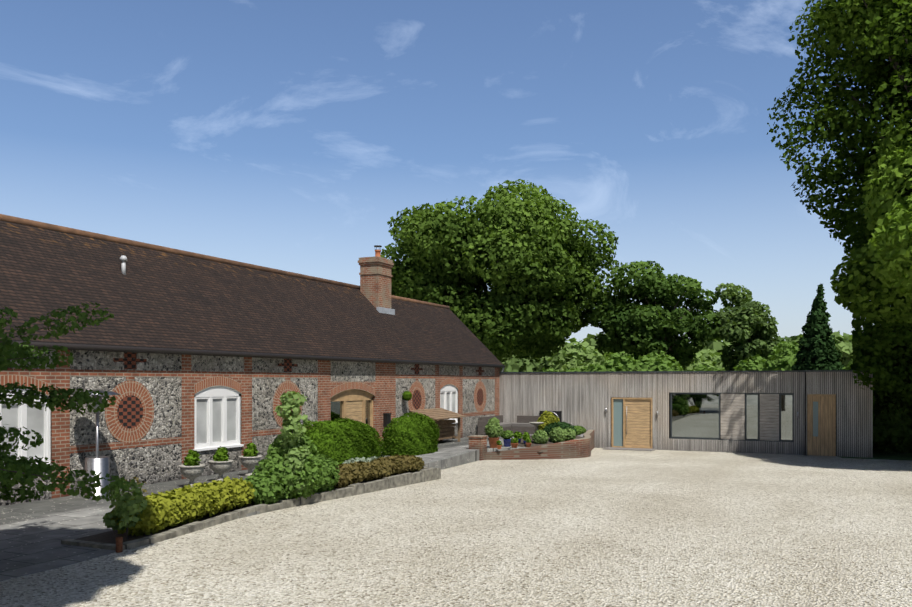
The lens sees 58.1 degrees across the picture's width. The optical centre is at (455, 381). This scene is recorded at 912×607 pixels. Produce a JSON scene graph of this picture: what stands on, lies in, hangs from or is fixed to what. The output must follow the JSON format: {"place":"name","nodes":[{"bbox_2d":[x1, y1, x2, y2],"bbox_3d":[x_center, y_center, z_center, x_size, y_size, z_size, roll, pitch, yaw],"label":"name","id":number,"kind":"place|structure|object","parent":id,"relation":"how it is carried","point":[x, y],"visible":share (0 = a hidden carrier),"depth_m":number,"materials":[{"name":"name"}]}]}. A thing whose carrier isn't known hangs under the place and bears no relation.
{"place":"outdoors","nodes":[
{"label":"outdoors","id":0,"kind":"place"},
{"bbox_2d":[0,302,129,502],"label":"branches","id":1,"kind":"object","parent":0,"point":[27,467],"depth_m":9.79,"materials":[{"name":"green plant"}]},
{"bbox_2d":[0,214,449,308],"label":"roof ridge tiles","id":2,"kind":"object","parent":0,"point":[18,220],"depth_m":22.56,"materials":[{"name":"brown tile"}]},
{"bbox_2d":[0,434,582,580],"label":"terrace paving","id":3,"kind":"structure","parent":0,"point":[33,534],"depth_m":13.37,"materials":[{"name":"grey stone"}]},
{"bbox_2d":[83,389,119,498],"bbox_3d":[-7.070,1.218,16.177,0.860,2.130,0.860,0,0,25],"label":"patio heater","id":4,"kind":"object","parent":3,"relation":"on","point":[97,463],"visible":0.54,"depth_m":16.04,"materials":[{"name":"metal"}]},
{"bbox_2d":[116,537,122,552],"bbox_3d":[-4.513,2.233,10.997,0.090,0.300,0.086,0,0,25],"label":"wooden post","id":5,"kind":"object","parent":3,"relation":"on","point":[119,544],"visible":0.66,"depth_m":10.96,"materials":[{"name":"brown wood"}]},
{"bbox_2d":[178,455,261,485],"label":"urn planters","id":6,"kind":"object","parent":3,"relation":"on","point":[192,473],"visible":0.79,"depth_m":18.55,"materials":[{"name":"grey stone"}]},
{"bbox_2d":[183,449,200,465],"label":"urn plant","id":7,"kind":"object","parent":6,"relation":"on","point":[192,458],"visible":0.9,"depth_m":17.69,"materials":[{"name":"green plant"}]},
{"bbox_2d":[212,446,228,460],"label":"urn plant","id":8,"kind":"object","parent":6,"relation":"on","point":[221,454],"visible":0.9,"depth_m":18.68,"materials":[{"name":"green plant"}]},
{"bbox_2d":[242,442,258,456],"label":"urn plant","id":9,"kind":"object","parent":6,"relation":"on","point":[250,450],"visible":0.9,"depth_m":19.81,"materials":[{"name":"green plant"}]},
{"bbox_2d":[75,469,422,543],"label":"bed soil","id":10,"kind":"structure","parent":3,"relation":"on","point":[108,537],"depth_m":12.08,"materials":[{"name":"brown soil"}]},
{"bbox_2d":[102,478,147,540],"bbox_3d":[-4.667,1.817,11.610,0.597,0.935,0.602,0,0,25],"label":"maple sapling","id":11,"kind":"object","parent":10,"relation":"on","point":[122,508],"depth_m":11.50,"materials":[{"name":"green plant"}]},
{"bbox_2d":[115,477,151,505],"bbox_3d":[-5.029,1.829,12.848,0.612,0.696,0.615,0,0,25],"label":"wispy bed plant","id":12,"kind":"object","parent":10,"relation":"on","point":[144,490],"visible":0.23,"depth_m":12.89,"materials":[{"name":"green plant"}]},
{"bbox_2d":[109,476,255,535],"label":"golden shrubs","id":13,"kind":"object","parent":10,"relation":"on","point":[185,504],"visible":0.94,"depth_m":12.95,"materials":[{"name":"yellow plant"}]},
{"bbox_2d":[245,431,340,504],"bbox_3d":[-3.189,1.626,15.973,1.288,1.464,2.799,0,0,25],"label":"shrub","id":14,"kind":"object","parent":10,"relation":"on","point":[320,474],"visible":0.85,"depth_m":15.50,"materials":[{"name":"green plant"}]},
{"bbox_2d":[342,456,377,463],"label":"flowers","id":15,"kind":"object","parent":10,"relation":"on","point":[362,459],"visible":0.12,"depth_m":19.35,"materials":[{"name":"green plant"}]},
{"bbox_2d":[334,454,424,487],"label":"red bed shrubs","id":16,"kind":"object","parent":10,"relation":"on","point":[361,471],"visible":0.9,"depth_m":18.74,"materials":[{"name":"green plant"}]},
{"bbox_2d":[275,391,310,497],"bbox_3d":[-3.102,1.231,15.532,0.682,2.105,0.676,0,0,25],"label":"climbing plant","id":17,"kind":"object","parent":3,"relation":"on","point":[289,403],"depth_m":15.41,"materials":[{"name":"green plant"}]},
{"bbox_2d":[303,417,385,464],"bbox_3d":[-3.152,1.655,22.972,1.293,1.288,3.668,0,0,25],"label":"box hedge","id":18,"kind":"object","parent":3,"relation":"on","point":[339,441],"visible":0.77,"depth_m":22.27,"materials":[{"name":"green plant"}]},
{"bbox_2d":[382,412,439,455],"bbox_3d":[-1.394,1.633,26.205,1.241,1.334,2.518,0,0,25],"label":"box hedge","id":19,"kind":"object","parent":3,"relation":"on","point":[411,434],"visible":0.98,"depth_m":25.45,"materials":[{"name":"green plant"}]},
{"bbox_2d":[410,408,465,441],"bbox_3d":[-0.666,1.645,30.223,1.070,1.275,2.660,0,0,25],"label":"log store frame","id":20,"kind":"object","parent":3,"relation":"on","point":[436,414],"visible":0.56,"depth_m":30.34,"materials":[{"name":"brown wood"}]},
{"bbox_2d":[435,419,455,439],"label":"logs","id":21,"kind":"object","parent":20,"relation":"attached to","point":[447,429],"visible":0.5,"depth_m":30.45,"materials":[{"name":"brown wood"}]},
{"bbox_2d":[478,415,539,434],"bbox_3d":[2.637,1.893,35.154,2.600,0.780,2.570,0,0,25],"label":"wicker sofa","id":22,"kind":"object","parent":3,"relation":"on","point":[482,422],"visible":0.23,"depth_m":35.58,"materials":[{"name":"grey wicker"}]},
{"bbox_2d":[500,422,534,426],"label":"wicker sofa cushions","id":23,"kind":"object","parent":22,"relation":"on","point":[505,424],"visible":0.36,"depth_m":35.62,"materials":[{"name":"grey fabric"}]},
{"bbox_2d":[488,437,530,448],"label":"terracotta pots","id":24,"kind":"object","parent":3,"relation":"on","point":[492,442],"visible":0.85,"depth_m":28.19,"materials":[{"name":"orange ceramic"}]},
{"bbox_2d":[485,417,502,437],"bbox_3d":[1.297,1.593,28.307,0.642,0.767,0.657,0,0,25],"label":"potted shrub","id":25,"kind":"object","parent":24,"relation":"on","point":[494,429],"visible":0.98,"depth_m":28.15,"materials":[{"name":"green plant"}]},
{"bbox_2d":[496,431,530,444],"bbox_3d":[2.114,1.969,28.497,0.896,0.404,1.940,0,0,25],"label":"pot plant","id":26,"kind":"object","parent":24,"relation":"on","point":[519,435],"visible":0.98,"depth_m":28.85,"materials":[{"name":"green plant"}]},
{"bbox_2d":[503,439,525,446],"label":"blue plant pots","id":27,"kind":"object","parent":3,"relation":"on","point":[507,443],"visible":0.52,"depth_m":28.72,"materials":[{"name":"ceramic"}]},
{"bbox_2d":[501,430,513,439],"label":"pot plant","id":28,"kind":"object","parent":27,"relation":"on","point":[507,434],"visible":1,"depth_m":28.68,"materials":[{"name":"green plant"}]},
{"bbox_2d":[486,430,593,459],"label":"brick planter wall","id":29,"kind":"structure","parent":3,"relation":"on","point":[583,447],"depth_m":28.57,"materials":[{"name":"brown brick"}]},
{"bbox_2d":[517,435,591,452],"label":"planter soil","id":30,"kind":"structure","parent":29,"relation":"in","point":[522,444],"depth_m":29.06,"materials":[{"name":"brown soil"}]},
{"bbox_2d":[529,422,543,430],"bbox_3d":[3.022,1.853,30.821,0.551,0.660,0.560,0,0,25],"label":"planter birdbath","id":31,"kind":"object","parent":30,"relation":"on","point":[536,424],"visible":0.58,"depth_m":30.71,"materials":[{"name":"stone"}]},
{"bbox_2d":[537,411,559,429],"bbox_3d":[3.604,1.645,32.029,0.816,1.060,1.234,0,0,25],"label":"golden conifer","id":32,"kind":"object","parent":30,"relation":"in","point":[545,417],"visible":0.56,"depth_m":31.76,"materials":[{"name":"yellow plant"}]},
{"bbox_2d":[531,427,575,443],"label":"shrubs","id":33,"kind":"object","parent":30,"relation":"in","point":[558,434],"visible":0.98,"depth_m":29.20,"materials":[{"name":"green plant"}]},
{"bbox_2d":[543,422,575,436],"bbox_3d":[3.976,1.833,31.075,1.342,0.701,2.175,0,0,25],"label":"shrub","id":34,"kind":"object","parent":30,"relation":"in","point":[552,425],"visible":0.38,"depth_m":30.44,"materials":[{"name":"green plant"}]},
{"bbox_2d":[575,425,586,435],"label":"planter plants","id":35,"kind":"object","parent":30,"relation":"in","point":[580,430],"visible":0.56,"depth_m":32.26,"materials":[{"name":"green plant"}]},
{"bbox_2d":[0,448,911,606],"bbox_3d":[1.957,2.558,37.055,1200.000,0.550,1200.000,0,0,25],"label":"gravel ground","id":36,"kind":"structure","parent":0,"point":[599,527],"depth_m":11.61,"materials":[{"name":"beige gravel"}]},
{"bbox_2d":[0,348,494,505],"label":"flint wall","id":37,"kind":"structure","parent":36,"relation":"on","point":[153,464],"depth_m":19.02,"materials":[{"name":"grey stone"}]},
{"bbox_2d":[0,384,457,465],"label":"window frames","id":38,"kind":"structure","parent":37,"relation":"in","point":[222,393],"depth_m":20.03,"materials":[{"name":"white wood"}]},
{"bbox_2d":[2,392,454,461],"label":"window panes","id":39,"kind":"object","parent":38,"relation":"in","point":[35,419],"visible":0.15,"depth_m":19.77,"materials":[{"name":"white glass"}]},
{"bbox_2d":[0,375,485,442],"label":"brick arches","id":40,"kind":"structure","parent":37,"relation":"attached to","point":[119,431],"depth_m":18.21,"materials":[{"name":"red brick"}]},
{"bbox_2d":[0,350,498,498],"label":"brick dressings","id":41,"kind":"structure","parent":37,"relation":"attached to","point":[384,386],"depth_m":20.62,"materials":[{"name":"red brick"}]},
{"bbox_2d":[0,220,502,367],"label":"barn roof tiles","id":42,"kind":"object","parent":37,"relation":"on","point":[151,298],"visible":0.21,"depth_m":21.40,"materials":[{"name":"brown tile"}]},
{"bbox_2d":[120,255,126,274],"bbox_3d":[-8.034,-2.787,19.836,0.162,0.530,0.170,0,0,25],"label":"roof vent pipe","id":43,"kind":"object","parent":42,"relation":"attached to","point":[123,259],"visible":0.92,"depth_m":19.79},
{"bbox_2d":[358,256,393,308],"bbox_3d":[-3.078,-3.517,31.547,0.910,2.400,1.180,0,0,25],"label":"chimney","id":44,"kind":"object","parent":42,"relation":"on","point":[375,280],"visible":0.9,"depth_m":31.12,"materials":[{"name":"red brick"}]},
{"bbox_2d":[375,250,380,256],"bbox_3d":[-3.020,-4.897,31.707,0.292,0.360,0.300,0,0,25],"label":"chimney pot","id":45,"kind":"object","parent":44,"relation":"on","point":[377,252],"visible":0.5,"depth_m":31.61,"materials":[{"name":"orange ceramic"}]},
{"bbox_2d":[376,307,394,314],"bbox_3d":[-2.684,-2.683,31.385,0.120,0.260,1.200,0,0,25],"label":"chimney flashing","id":46,"kind":"object","parent":42,"relation":"on","point":[385,310],"visible":0.64,"depth_m":31.25,"materials":[{"name":"grey metal"}]},
{"bbox_2d":[4,341,505,367],"bbox_3d":[-6.353,-0.696,18.961,0.225,0.142,40.180,0,0,25],"label":"gutter","id":47,"kind":"object","parent":37,"relation":"attached to","point":[83,347],"visible":0.8,"depth_m":20.17,"materials":[{"name":"black metal"}]},
{"bbox_2d":[113,352,483,428],"bbox_3d":[-4.822,0.180,22.507,0.001,1.675,28.620,0,0,25],"label":"barn brick checker","id":48,"kind":"object","parent":37,"relation":"in","point":[130,412],"visible":0.81,"depth_m":17.88,"materials":[{"name":"red brick"}]},
{"bbox_2d":[331,389,373,426],"bbox_3d":[-3.305,1.258,25.981,0.184,2.050,2.640,0,0,25],"label":"door frame","id":49,"kind":"object","parent":37,"relation":"in","point":[352,395],"visible":0.58,"depth_m":26.28,"materials":[{"name":"brown wood"}]},
{"bbox_2d":[331,400,369,424],"bbox_3d":[-3.347,1.433,26.001,0.070,1.660,2.460,0,0,25],"label":"barn door","id":50,"kind":"structure","parent":49,"relation":"in","point":[354,410],"depth_m":26.00,"materials":[{"name":"brown wood"}]},
{"bbox_2d":[383,413,391,425],"bbox_3d":[-2.316,1.281,27.697,0.155,0.440,0.310,0,0,25],"label":"wall box","id":51,"kind":"object","parent":37,"relation":"attached to","point":[386,418],"visible":0.96,"depth_m":27.59,"materials":[{"name":"black metal"}]},
{"bbox_2d":[402,391,411,400],"bbox_3d":[-1.701,0.504,28.721,0.388,0.372,0.366,0,0,25],"label":"hanging topiary ball","id":52,"kind":"object","parent":37,"relation":"attached to","point":[406,395],"depth_m":28.64,"materials":[{"name":"green plant"}]},
{"bbox_2d":[61,467,440,550],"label":"bed kerb","id":53,"kind":"structure","parent":36,"relation":"on","point":[425,474],"depth_m":15.18,"materials":[{"name":"stone"}]},
{"bbox_2d":[380,179,632,371],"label":"tree","id":54,"kind":"object","parent":36,"relation":"on","point":[534,256],"visible":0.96,"depth_m":56.58,"materials":[{"name":"green plant"}]},
{"bbox_2d":[500,353,542,371],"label":"treeline","id":55,"kind":"object","parent":36,"relation":"on","point":[514,364],"visible":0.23,"depth_m":112.07,"materials":[{"name":"green plant"}]},
{"bbox_2d":[581,333,606,352],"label":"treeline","id":56,"kind":"object","parent":36,"relation":"on","point":[590,339],"depth_m":117.63,"materials":[{"name":"green plant"}]},
{"bbox_2d":[584,260,724,368],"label":"tree","id":57,"kind":"object","parent":36,"relation":"on","point":[628,325],"visible":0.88,"depth_m":59.03,"materials":[{"name":"green plant"}]},
{"bbox_2d":[536,338,790,371],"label":"trees","id":58,"kind":"object","parent":36,"relation":"on","point":[569,355],"visible":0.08,"depth_m":74.02,"materials":[{"name":"green plant"}]},
{"bbox_2d":[503,372,866,456],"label":"cladding","id":59,"kind":"structure","parent":36,"relation":"on","point":[736,392],"depth_m":32.42,"materials":[{"name":"grey wood"}]},
{"bbox_2d":[611,397,652,448],"bbox_3d":[7.420,1.723,34.584,1.730,2.120,0.120,0,0,25],"label":"door frame","id":60,"kind":"object","parent":59,"relation":"attached to","point":[624,446],"visible":0.83,"depth_m":34.66,"materials":[{"name":"brown wood"}]},
{"bbox_2d":[613,399,622,445],"bbox_3d":[6.898,1.733,34.839,0.430,2.000,0.020,0,0,25],"label":"glass sidelight","id":61,"kind":"object","parent":60,"relation":"in","point":[617,422],"visible":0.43,"depth_m":34.84,"materials":[{"name":"clear glass"}]},
{"bbox_2d":[625,399,650,446],"bbox_3d":[7.653,1.733,34.492,1.090,2.000,0.050,0,0,25],"label":"front door","id":62,"kind":"structure","parent":60,"relation":"in","point":[638,423],"depth_m":34.46,"materials":[{"name":"brown wood"}]},
{"bbox_2d":[499,370,867,372],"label":"roof edge trim","id":63,"kind":"structure","parent":59,"relation":"attached to","point":[690,371],"depth_m":33.71,"materials":[{"name":"grey metal"}]},
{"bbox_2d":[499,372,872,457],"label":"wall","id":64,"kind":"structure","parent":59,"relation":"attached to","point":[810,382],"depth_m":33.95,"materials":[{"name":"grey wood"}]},
{"bbox_2d":[605,406,798,434],"bbox_3d":[9.814,1.633,33.367,7.610,1.200,0.143,0,0,25],"label":"wall light","id":65,"kind":"object","parent":59,"relation":"attached to","point":[658,414],"visible":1,"depth_m":34.58,"materials":[{"name":"silver metal"}]},
{"bbox_2d":[670,392,793,441],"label":"wood window frames","id":66,"kind":"structure","parent":59,"relation":"in","point":[746,394],"depth_m":32.61,"materials":[{"name":"black wood"}]},
{"bbox_2d":[672,394,791,439],"bbox_3d":[11.002,1.393,32.908,4.610,1.750,0.001,0,0,25],"label":"window glass","id":67,"kind":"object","parent":66,"relation":"in","point":[695,415],"visible":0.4,"depth_m":33.30,"materials":[{"name":"clear glass"}]},
{"bbox_2d":[721,393,778,440],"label":"wall panels","id":68,"kind":"object","parent":66,"relation":"in","point":[732,416],"visible":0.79,"depth_m":32.67,"materials":[{"name":"grey wood"}]},
{"bbox_2d":[807,394,835,456],"bbox_3d":[13.925,1.663,31.275,0.980,2.360,0.120,0,0,25],"label":"door frame","id":69,"kind":"object","parent":59,"relation":"attached to","point":[834,424],"visible":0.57,"depth_m":31.20,"materials":[{"name":"brown wood"}]},
{"bbox_2d":[810,396,832,455],"bbox_3d":[13.932,1.690,31.288,0.830,2.265,0.050,0,0,25],"label":"door","id":70,"kind":"structure","parent":69,"relation":"in","point":[821,444],"depth_m":31.25,"materials":[{"name":"brown wood"}]},
{"bbox_2d":[813,402,817,436],"bbox_3d":[13.735,1.425,31.352,0.180,1.335,0.020,0,0,25],"label":"door glass panel","id":71,"kind":"object","parent":70,"relation":"in","point":[815,419],"visible":1,"depth_m":31.34,"materials":[{"name":"glass"}]},
{"bbox_2d":[539,340,852,371],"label":"trees","id":72,"kind":"object","parent":36,"relation":"on","point":[785,359],"visible":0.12,"depth_m":51.55,"materials":[{"name":"green plant"}]},
{"bbox_2d":[676,333,734,355],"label":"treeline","id":73,"kind":"object","parent":36,"relation":"on","point":[719,345],"depth_m":116.67,"materials":[{"name":"green plant"}]},
{"bbox_2d":[778,331,852,367],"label":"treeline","id":74,"kind":"object","parent":36,"relation":"on","point":[843,345],"visible":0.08,"depth_m":109.04,"materials":[{"name":"green plant"}]},
{"bbox_2d":[873,390,911,452],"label":"shrubs","id":75,"kind":"object","parent":36,"relation":"on","point":[892,431],"visible":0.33,"depth_m":32.54,"materials":[{"name":"green plant"}]},
{"bbox_2d":[0,0,911,344],"label":"sky","id":76,"kind":"structure","parent":0,"point":[285,135],"materials":[{"name":"blue"}]},
{"bbox_2d":[468,435,487,460],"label":"brick pillar","id":77,"kind":"structure","parent":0,"point":[479,442],"depth_m":27.64,"materials":[{"name":"brown brick"}]},
{"bbox_2d":[540,411,561,421],"bbox_3d":[4.155,1.733,35.996,1.000,0.900,0.059,0,0,25],"label":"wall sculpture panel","id":78,"kind":"object","parent":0,"point":[559,413],"visible":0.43,"depth_m":35.81,"materials":[{"name":"black metal"}]},
{"bbox_2d":[603,447,655,450],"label":"threshold paving","id":79,"kind":"structure","parent":0,"point":[631,449],"depth_m":34.05,"materials":[{"name":"grey stone"}]},
{"bbox_2d":[838,447,911,460],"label":"lawn","id":80,"kind":"structure","parent":0,"point":[893,455],"depth_m":30.98,"materials":[{"name":"green plant"}]},
{"bbox_2d":[714,283,780,370],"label":"tree","id":81,"kind":"object","parent":80,"relation":"on","point":[748,331],"visible":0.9,"depth_m":57.31,"materials":[{"name":"green plant"}]},
{"bbox_2d":[791,284,844,369],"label":"conifer tree","id":82,"kind":"object","parent":80,"relation":"on","point":[817,348],"visible":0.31,"depth_m":40.91,"materials":[{"name":"green plant"}]},
{"bbox_2d":[767,0,911,414],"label":"lime tree","id":83,"kind":"object","parent":80,"relation":"on","point":[881,30],"visible":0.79,"depth_m":29.40,"materials":[{"name":"green plant"}]},
{"bbox_2d":[830,135,911,324],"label":"tree","id":84,"kind":"object","parent":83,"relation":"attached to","point":[890,251],"visible":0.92,"depth_m":25.56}
]}

